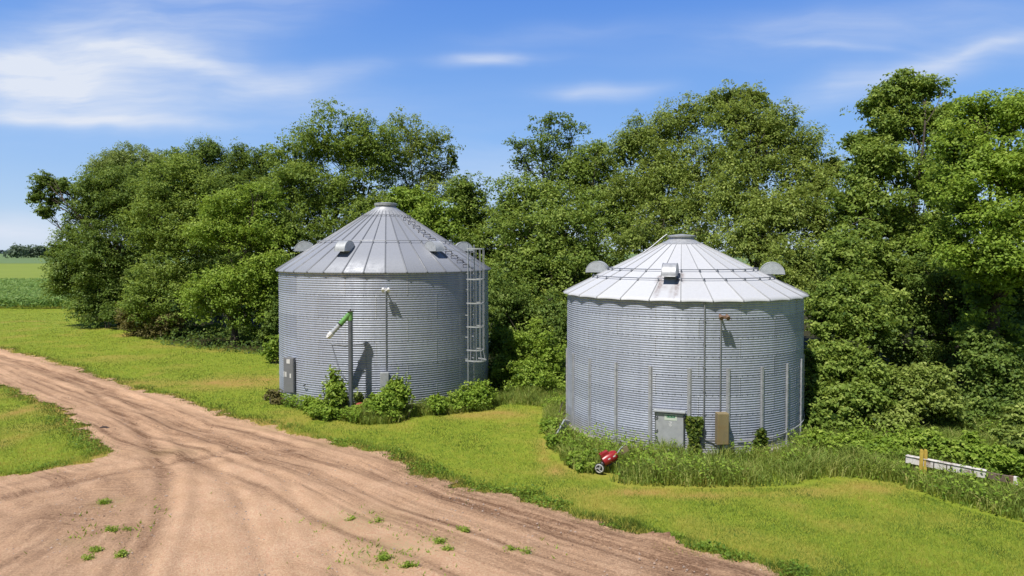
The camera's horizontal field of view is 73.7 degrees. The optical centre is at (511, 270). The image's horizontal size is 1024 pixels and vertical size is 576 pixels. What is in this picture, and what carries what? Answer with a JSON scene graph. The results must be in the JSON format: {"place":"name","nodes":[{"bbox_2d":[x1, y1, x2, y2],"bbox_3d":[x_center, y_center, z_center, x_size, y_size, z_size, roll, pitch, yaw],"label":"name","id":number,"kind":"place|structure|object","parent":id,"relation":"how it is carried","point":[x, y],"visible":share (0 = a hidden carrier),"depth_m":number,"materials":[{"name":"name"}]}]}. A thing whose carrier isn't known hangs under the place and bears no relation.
{"place":"outdoors","nodes":[
{"label":"outdoors","id":0,"kind":"place"},
{"bbox_2d":[285,398,490,424],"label":"tall grass","id":1,"kind":"structure","parent":0,"point":[421,408],"depth_m":25.32,"materials":[{"name":"green plant"}]},
{"bbox_2d":[0,348,778,575],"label":"dirt road","id":2,"kind":"structure","parent":0,"point":[217,542],"depth_m":15.93,"materials":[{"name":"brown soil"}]},
{"bbox_2d":[80,552,94,559],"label":"weed tuft","id":3,"kind":"object","parent":2,"relation":"on","point":[85,557],"visible":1,"depth_m":13.58,"materials":[{"name":"green plant"}]},
{"bbox_2d":[84,545,104,553],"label":"weed tuft","id":4,"kind":"object","parent":2,"relation":"on","point":[95,549],"visible":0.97,"depth_m":13.95,"materials":[{"name":"green plant"}]},
{"bbox_2d":[96,497,112,504],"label":"weed tuft","id":5,"kind":"object","parent":2,"relation":"on","point":[103,501],"visible":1,"depth_m":16.62,"materials":[{"name":"green plant"}]},
{"bbox_2d":[103,525,119,531],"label":"weed tuft","id":6,"kind":"object","parent":2,"relation":"on","point":[109,528],"visible":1,"depth_m":15.00,"materials":[{"name":"green plant"}]},
{"bbox_2d":[113,549,130,557],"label":"weed tuft","id":7,"kind":"object","parent":2,"relation":"on","point":[122,553],"visible":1,"depth_m":13.75,"materials":[{"name":"green plant"}]},
{"bbox_2d":[25,473,566,575],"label":"drive weeds","id":8,"kind":"object","parent":2,"relation":"on","point":[314,531],"visible":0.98,"depth_m":14.35,"materials":[{"name":"green plant"}]},
{"bbox_2d":[344,515,357,520],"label":"weed tuft","id":9,"kind":"object","parent":2,"relation":"on","point":[353,517],"visible":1,"depth_m":15.58,"materials":[{"name":"green plant"}]},
{"bbox_2d":[2,376,750,575],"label":"soil crumbs","id":10,"kind":"object","parent":2,"relation":"on","point":[547,557],"visible":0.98,"depth_m":17.74,"materials":[{"name":"brown soil"}]},
{"bbox_2d":[368,515,384,523],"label":"weed tuft","id":11,"kind":"object","parent":2,"relation":"on","point":[369,522],"visible":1,"depth_m":15.48,"materials":[{"name":"green plant"}]},
{"bbox_2d":[374,551,392,561],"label":"weed tuft","id":12,"kind":"object","parent":2,"relation":"on","point":[383,555],"visible":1,"depth_m":13.60,"materials":[{"name":"green plant"}]},
{"bbox_2d":[398,560,420,569],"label":"weed tuft","id":13,"kind":"object","parent":2,"relation":"on","point":[407,564],"visible":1,"depth_m":13.28,"materials":[{"name":"green plant"}]},
{"bbox_2d":[432,536,447,544],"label":"weed tuft","id":14,"kind":"object","parent":2,"relation":"on","point":[436,541],"visible":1,"depth_m":14.38,"materials":[{"name":"green plant"}]},
{"bbox_2d":[441,543,453,550],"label":"weed tuft","id":15,"kind":"object","parent":2,"relation":"on","point":[449,548],"visible":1,"depth_m":14.02,"materials":[{"name":"green plant"}]},
{"bbox_2d":[456,525,470,532],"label":"weed tuft","id":16,"kind":"object","parent":2,"relation":"on","point":[464,528],"visible":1,"depth_m":14.98,"materials":[{"name":"green plant"}]},
{"bbox_2d":[503,545,518,549],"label":"weed tuft","id":17,"kind":"object","parent":2,"relation":"on","point":[509,547],"visible":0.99,"depth_m":14.00,"materials":[{"name":"green plant"}]},
{"bbox_2d":[519,546,534,554],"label":"weed tuft","id":18,"kind":"object","parent":2,"relation":"on","point":[527,551],"visible":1,"depth_m":13.88,"materials":[{"name":"green plant"}]},
{"bbox_2d":[0,254,908,262],"bbox_3d":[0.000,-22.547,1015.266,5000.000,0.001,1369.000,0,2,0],"label":"field","id":19,"kind":"structure","parent":0,"point":[19,260],"depth_m":491.47,"materials":[{"name":"green plant"}]},
{"bbox_2d":[1,243,164,257],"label":"distant wood","id":20,"kind":"object","parent":19,"relation":"on","point":[17,251],"visible":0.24,"depth_m":613.26,"materials":[{"name":"green plant"}]},
{"bbox_2d":[0,264,971,282],"bbox_3d":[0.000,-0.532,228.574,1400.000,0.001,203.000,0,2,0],"label":"soybean field","id":21,"kind":"structure","parent":0,"point":[11,271],"depth_m":209.52,"materials":[{"name":"green plant"}]},
{"bbox_2d":[0,252,1023,575],"bbox_3d":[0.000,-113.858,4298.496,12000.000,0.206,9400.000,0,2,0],"label":"ground","id":22,"kind":"structure","parent":0,"point":[424,430],"depth_m":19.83,"materials":[{"name":"green plant"}]},
{"bbox_2d":[0,277,165,308],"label":"corn field","id":23,"kind":"structure","parent":22,"relation":"on","point":[22,291],"depth_m":78.33,"materials":[{"name":"green plant"}]},
{"bbox_2d":[24,159,180,327],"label":"broadleaf tree","id":24,"kind":"object","parent":22,"relation":"on","point":[86,252],"visible":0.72,"depth_m":55.45,"materials":[{"name":"green plant"}]},
{"bbox_2d":[90,297,124,327],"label":"shrub","id":25,"kind":"object","parent":22,"relation":"on","point":[106,313],"visible":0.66,"depth_m":53.62,"materials":[{"name":"green plant"}]},
{"bbox_2d":[78,140,184,274],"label":"broadleaf tree","id":26,"kind":"object","parent":22,"relation":"on","point":[122,156],"visible":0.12,"depth_m":68.17,"materials":[{"name":"green plant"}]},
{"bbox_2d":[113,300,188,339],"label":"shrub","id":27,"kind":"object","parent":22,"relation":"on","point":[147,331],"visible":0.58,"depth_m":48.57,"materials":[{"name":"green plant"}]},
{"bbox_2d":[109,147,236,338],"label":"broadleaf tree","id":28,"kind":"object","parent":22,"relation":"on","point":[193,180],"visible":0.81,"depth_m":49.59,"materials":[{"name":"green plant"}]},
{"bbox_2d":[180,317,250,336],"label":"shrub","id":29,"kind":"object","parent":22,"relation":"on","point":[206,326],"visible":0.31,"depth_m":49.95,"materials":[{"name":"green plant"}]},
{"bbox_2d":[158,132,292,320],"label":"broadleaf tree","id":30,"kind":"object","parent":22,"relation":"on","point":[239,171],"visible":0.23,"depth_m":60.46,"materials":[{"name":"green plant"}]},
{"bbox_2d":[170,177,296,344],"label":"broadleaf tree","id":31,"kind":"object","parent":22,"relation":"on","point":[247,205],"visible":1,"depth_m":44.67,"materials":[{"name":"green plant"}]},
{"bbox_2d":[239,294,278,345],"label":"shrub","id":32,"kind":"object","parent":22,"relation":"on","point":[269,328],"visible":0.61,"depth_m":43.78,"materials":[{"name":"green plant"}]},
{"bbox_2d":[259,334,278,363],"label":"shrub","id":33,"kind":"object","parent":22,"relation":"on","point":[272,352],"visible":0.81,"depth_m":37.13,"materials":[{"name":"green plant"}]},
{"bbox_2d":[262,388,284,404],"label":"shrub","id":34,"kind":"object","parent":22,"relation":"on","point":[273,395],"visible":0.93,"depth_m":27.98,"materials":[{"name":"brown plant"}]},
{"bbox_2d":[302,394,340,420],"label":"shrub","id":35,"kind":"object","parent":22,"relation":"on","point":[323,410],"visible":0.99,"depth_m":25.02,"materials":[{"name":"green plant"}]},
{"bbox_2d":[238,95,410,315],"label":"broadleaf tree","id":36,"kind":"object","parent":22,"relation":"on","point":[299,177],"visible":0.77,"depth_m":49.98,"materials":[{"name":"green plant"}]},
{"bbox_2d":[318,365,348,406],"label":"bush","id":37,"kind":"object","parent":22,"relation":"on","point":[336,393],"visible":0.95,"depth_m":25.23,"materials":[{"name":"green plant"}]},
{"bbox_2d":[326,309,353,409],"bbox_3d":[-6.349,3.460,25.282,1.013,4.070,0.277,0,2,-12],"label":"unloading pipe","id":38,"kind":"object","parent":22,"relation":"on","point":[348,316],"visible":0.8,"depth_m":25.27,"materials":[{"name":"metal"}]},
{"bbox_2d":[353,388,368,407],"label":"shrub","id":39,"kind":"object","parent":22,"relation":"on","point":[358,398],"visible":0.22,"depth_m":25.84,"materials":[{"name":"green plant"}]},
{"bbox_2d":[275,202,490,405],"bbox_3d":[-5.620,1.181,30.438,9.380,8.440,9.595,0,2,0],"label":"grain bin","id":40,"kind":"object","parent":22,"relation":"on","point":[410,291],"visible":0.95,"depth_m":26.80,"materials":[{"name":"metal"}]},
{"bbox_2d":[279,393,492,423],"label":"broadleaf weeds","id":41,"kind":"object","parent":22,"relation":"on","point":[288,398],"visible":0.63,"depth_m":26.15,"materials":[{"name":"green plant"}]},
{"bbox_2d":[363,367,414,420],"bbox_3d":[-4.499,4.579,25.096,1.948,1.988,1.541,0,2,0],"label":"shrub","id":42,"kind":"object","parent":22,"relation":"on","point":[394,395],"visible":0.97,"depth_m":24.93,"materials":[{"name":"green plant"}]},
{"bbox_2d":[0,348,812,575],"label":"verge weeds","id":43,"kind":"object","parent":22,"relation":"on","point":[797,566],"visible":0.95,"depth_m":18.04,"materials":[{"name":"green plant"}]},
{"bbox_2d":[373,104,465,211],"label":"broadleaf tree","id":44,"kind":"object","parent":22,"relation":"on","point":[415,141],"visible":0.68,"depth_m":53.94,"materials":[{"name":"green plant"}]},
{"bbox_2d":[386,184,477,244],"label":"tree","id":45,"kind":"object","parent":22,"relation":"on","point":[416,204],"visible":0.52,"depth_m":40.06,"materials":[{"name":"green plant"}]},
{"bbox_2d":[427,393,450,415],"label":"shrub","id":46,"kind":"object","parent":22,"relation":"on","point":[438,403],"visible":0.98,"depth_m":25.62,"materials":[{"name":"green plant"}]},
{"bbox_2d":[128,319,804,388],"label":"undergrowth","id":47,"kind":"object","parent":22,"relation":"on","point":[207,336],"visible":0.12,"depth_m":45.03,"materials":[{"name":"green plant"}]},
{"bbox_2d":[443,379,502,409],"bbox_3d":[-1.600,4.916,26.753,2.724,1.332,1.544,-1,2,-43],"label":"shrub","id":48,"kind":"object","parent":22,"relation":"on","point":[477,391],"visible":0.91,"depth_m":26.47,"materials":[{"name":"green plant"}]},
{"bbox_2d":[440,170,516,322],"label":"slender tree","id":49,"kind":"object","parent":22,"relation":"on","point":[464,191],"visible":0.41,"depth_m":42.96,"materials":[{"name":"green plant"}]},
{"bbox_2d":[488,316,566,391],"bbox_3d":[0.626,3.891,31.210,5.127,3.498,5.687,0,2,0],"label":"shrub","id":50,"kind":"object","parent":22,"relation":"on","point":[524,368],"visible":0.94,"depth_m":30.82,"materials":[{"name":"green plant"}]},
{"bbox_2d":[488,268,566,368],"bbox_3d":[0.894,2.564,34.109,5.763,5.352,4.375,0,2,0],"label":"broadleaf tree","id":51,"kind":"object","parent":22,"relation":"on","point":[513,295],"visible":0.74,"depth_m":34.61,"materials":[{"name":"green plant"}]},
{"bbox_2d":[489,383,565,406],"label":"tall grass","id":52,"kind":"structure","parent":22,"relation":"on","point":[536,395],"depth_m":28.03,"materials":[{"name":"green plant"}]},
{"bbox_2d":[470,170,608,345],"bbox_3d":[1.520,-0.577,39.446,8.175,11.432,11.214,0,2,0],"label":"broadleaf tree","id":53,"kind":"object","parent":22,"relation":"on","point":[534,251],"visible":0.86,"depth_m":39.10,"materials":[{"name":"green plant"}]},
{"bbox_2d":[501,111,592,300],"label":"tree","id":54,"kind":"object","parent":22,"relation":"on","point":[545,156],"visible":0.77,"depth_m":47.47,"materials":[{"name":"green plant"}]},
{"bbox_2d":[538,395,568,448],"bbox_3d":[1.522,5.377,24.138,1.236,0.995,6.151,0,2,4],"label":"shrub","id":55,"kind":"object","parent":22,"relation":"on","point":[553,437],"visible":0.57,"depth_m":22.92,"materials":[{"name":"green plant"}]},
{"bbox_2d":[557,419,569,436],"bbox_3d":[1.662,5.186,22.439,0.289,0.672,0.559,1,2,32],"label":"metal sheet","id":56,"kind":"object","parent":22,"relation":"on","point":[563,424],"visible":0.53,"depth_m":22.35,"materials":[{"name":"metal"}]},
{"bbox_2d":[563,440,597,472],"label":"shrub","id":57,"kind":"object","parent":22,"relation":"on","point":[579,467],"visible":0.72,"depth_m":19.45,"materials":[{"name":"green plant"}]},
{"bbox_2d":[550,135,657,278],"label":"broadleaf tree","id":58,"kind":"object","parent":22,"relation":"on","point":[590,176],"visible":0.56,"depth_m":44.50,"materials":[{"name":"green plant"}]},
{"bbox_2d":[594,446,628,473],"bbox_3d":[2.781,5.257,19.022,1.050,0.683,0.333,-1,2,-21],"label":"garden machine","id":59,"kind":"object","parent":22,"relation":"on","point":[608,459],"visible":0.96,"depth_m":18.88,"materials":[{"name":"red paint"}]},
{"bbox_2d":[591,90,731,256],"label":"broadleaf tree","id":60,"kind":"object","parent":22,"relation":"on","point":[662,164],"visible":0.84,"depth_m":42.33,"materials":[{"name":"green plant"}]},
{"bbox_2d":[670,531,685,539],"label":"weed tuft","id":61,"kind":"object","parent":22,"relation":"on","point":[677,534],"visible":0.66,"depth_m":14.62,"materials":[{"name":"green plant"}]},
{"bbox_2d":[563,234,808,456],"bbox_3d":[6.020,2.137,24.244,8.384,6.874,8.635,0,2,0],"label":"grain bin","id":62,"kind":"object","parent":22,"relation":"on","point":[665,338],"visible":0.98,"depth_m":20.98,"materials":[{"name":"metal"}]},
{"bbox_2d":[653,408,685,449],"bbox_3d":[4.741,4.813,20.544,0.959,1.270,0.205,1,2,18],"label":"access door","id":63,"kind":"structure","parent":62,"relation":"in","point":[669,423],"depth_m":20.52,"materials":[{"name":"metal"}]},
{"bbox_2d":[684,415,703,453],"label":"vine","id":64,"kind":"object","parent":22,"relation":"on","point":[694,426],"visible":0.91,"depth_m":20.28,"materials":[{"name":"green plant"}]},
{"bbox_2d":[697,541,711,549],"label":"weed tuft","id":65,"kind":"object","parent":22,"relation":"on","point":[704,544],"visible":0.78,"depth_m":14.13,"materials":[{"name":"green plant"}]},
{"bbox_2d":[752,427,769,453],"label":"vine","id":66,"kind":"object","parent":22,"relation":"on","point":[761,437],"visible":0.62,"depth_m":20.53,"materials":[{"name":"green plant"}]},
{"bbox_2d":[689,79,852,311],"bbox_3d":[15.011,-3.188,37.461,9.571,16.835,12.319,0,2,0],"label":"broadleaf tree","id":67,"kind":"object","parent":22,"relation":"on","point":[787,213],"visible":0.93,"depth_m":38.28,"materials":[{"name":"green plant"}]},
{"bbox_2d":[541,390,1023,517],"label":"broadleaf weeds","id":68,"kind":"object","parent":22,"relation":"on","point":[649,461],"visible":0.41,"depth_m":18.96,"materials":[{"name":"green plant"}]},
{"bbox_2d":[802,427,876,453],"bbox_3d":[9.957,5.316,20.685,2.315,1.014,1.381,1,2,23],"label":"shrub","id":69,"kind":"object","parent":22,"relation":"on","point":[853,438],"visible":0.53,"depth_m":20.60,"materials":[{"name":"green plant"}]},
{"bbox_2d":[802,270,918,433],"bbox_3d":[12.495,2.861,24.893,4.520,5.659,6.966,1,2,28],"label":"tree","id":70,"kind":"object","parent":22,"relation":"on","point":[844,381],"visible":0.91,"depth_m":24.54,"materials":[{"name":"green plant"}]},
{"bbox_2d":[858,432,916,463],"bbox_3d":[11.087,5.250,20.025,1.847,1.014,1.416,-1,2,-42],"label":"shrub","id":71,"kind":"object","parent":22,"relation":"on","point":[894,441],"visible":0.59,"depth_m":19.89,"materials":[{"name":"green plant"}]},
{"bbox_2d":[803,66,973,346],"bbox_3d":[18.293,-2.631,33.269,6.841,15.864,12.494,1,2,42],"label":"broadleaf tree","id":72,"kind":"object","parent":22,"relation":"on","point":[875,153],"visible":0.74,"depth_m":33.87,"materials":[{"name":"green plant"}]},
{"bbox_2d":[866,361,973,433],"bbox_3d":[13.538,4.379,23.301,3.678,2.491,3.151,0,2,0],"label":"bush","id":73,"kind":"object","parent":22,"relation":"on","point":[923,391],"visible":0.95,"depth_m":22.80,"materials":[{"name":"green plant"}]},
{"bbox_2d":[919,449,923,474],"bbox_3d":[11.099,5.302,18.535,0.098,0.906,0.070,0,2,0],"label":"yellow post","id":74,"kind":"object","parent":22,"relation":"on","point":[921,459],"visible":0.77,"depth_m":18.50,"materials":[{"name":"paint"}]},
{"bbox_2d":[923,449,927,472],"bbox_3d":[11.207,5.302,18.535,0.098,0.906,0.070,0,2,0],"label":"yellow post","id":75,"kind":"object","parent":22,"relation":"on","point":[925,455],"visible":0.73,"depth_m":18.50,"materials":[{"name":"paint"}]},
{"bbox_2d":[897,426,959,458],"bbox_3d":[12.269,5.108,20.089,1.303,1.089,1.652,-2,2,-44],"label":"shrub","id":76,"kind":"object","parent":22,"relation":"on","point":[925,439],"visible":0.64,"depth_m":19.86,"materials":[{"name":"green plant"}]},
{"bbox_2d":[856,251,1023,403],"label":"broadleaf tree","id":77,"kind":"object","parent":22,"relation":"on","point":[935,317],"visible":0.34,"depth_m":30.25,"materials":[{"name":"green plant"}]},
{"bbox_2d":[905,454,1017,488],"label":"timber beam","id":78,"kind":"structure","parent":22,"relation":"on","point":[931,463],"depth_m":18.03,"materials":[{"name":"white paint"},{"name":"wood"},{"name":"steel"}]},
{"bbox_2d":[902,86,1023,358],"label":"broadleaf tree","id":79,"kind":"object","parent":22,"relation":"on","point":[969,153],"visible":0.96,"depth_m":25.51,"materials":[{"name":"green plant"}]},
{"bbox_2d":[942,430,986,465],"bbox_3d":[12.627,5.061,18.849,1.027,1.209,1.119,0,2,-13],"label":"sapling","id":80,"kind":"object","parent":22,"relation":"on","point":[972,437],"visible":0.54,"depth_m":18.97,"materials":[{"name":"green plant"}]},
{"bbox_2d":[925,325,1023,431],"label":"shrub","id":81,"kind":"object","parent":22,"relation":"on","point":[998,386],"visible":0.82,"depth_m":24.47,"materials":[{"name":"green plant"}]},
{"bbox_2d":[960,438,1023,475],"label":"shrub","id":82,"kind":"object","parent":22,"relation":"on","point":[1003,457],"visible":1,"depth_m":18.23,"materials":[{"name":"green plant"}]},
{"bbox_2d":[986,403,1023,456],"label":"shrub","id":83,"kind":"object","parent":22,"relation":"on","point":[1010,433],"visible":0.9,"depth_m":20.03,"materials":[{"name":"green plant"}]},
{"bbox_2d":[0,0,1023,251],"label":"sky","id":84,"kind":"structure","parent":0,"point":[78,78],"materials":[{"name":"blue"}]},
{"bbox_2d":[539,392,1023,521],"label":"tall grass","id":85,"kind":"structure","parent":0,"point":[828,463],"depth_m":18.68,"materials":[{"name":"green plant"}]}
]}

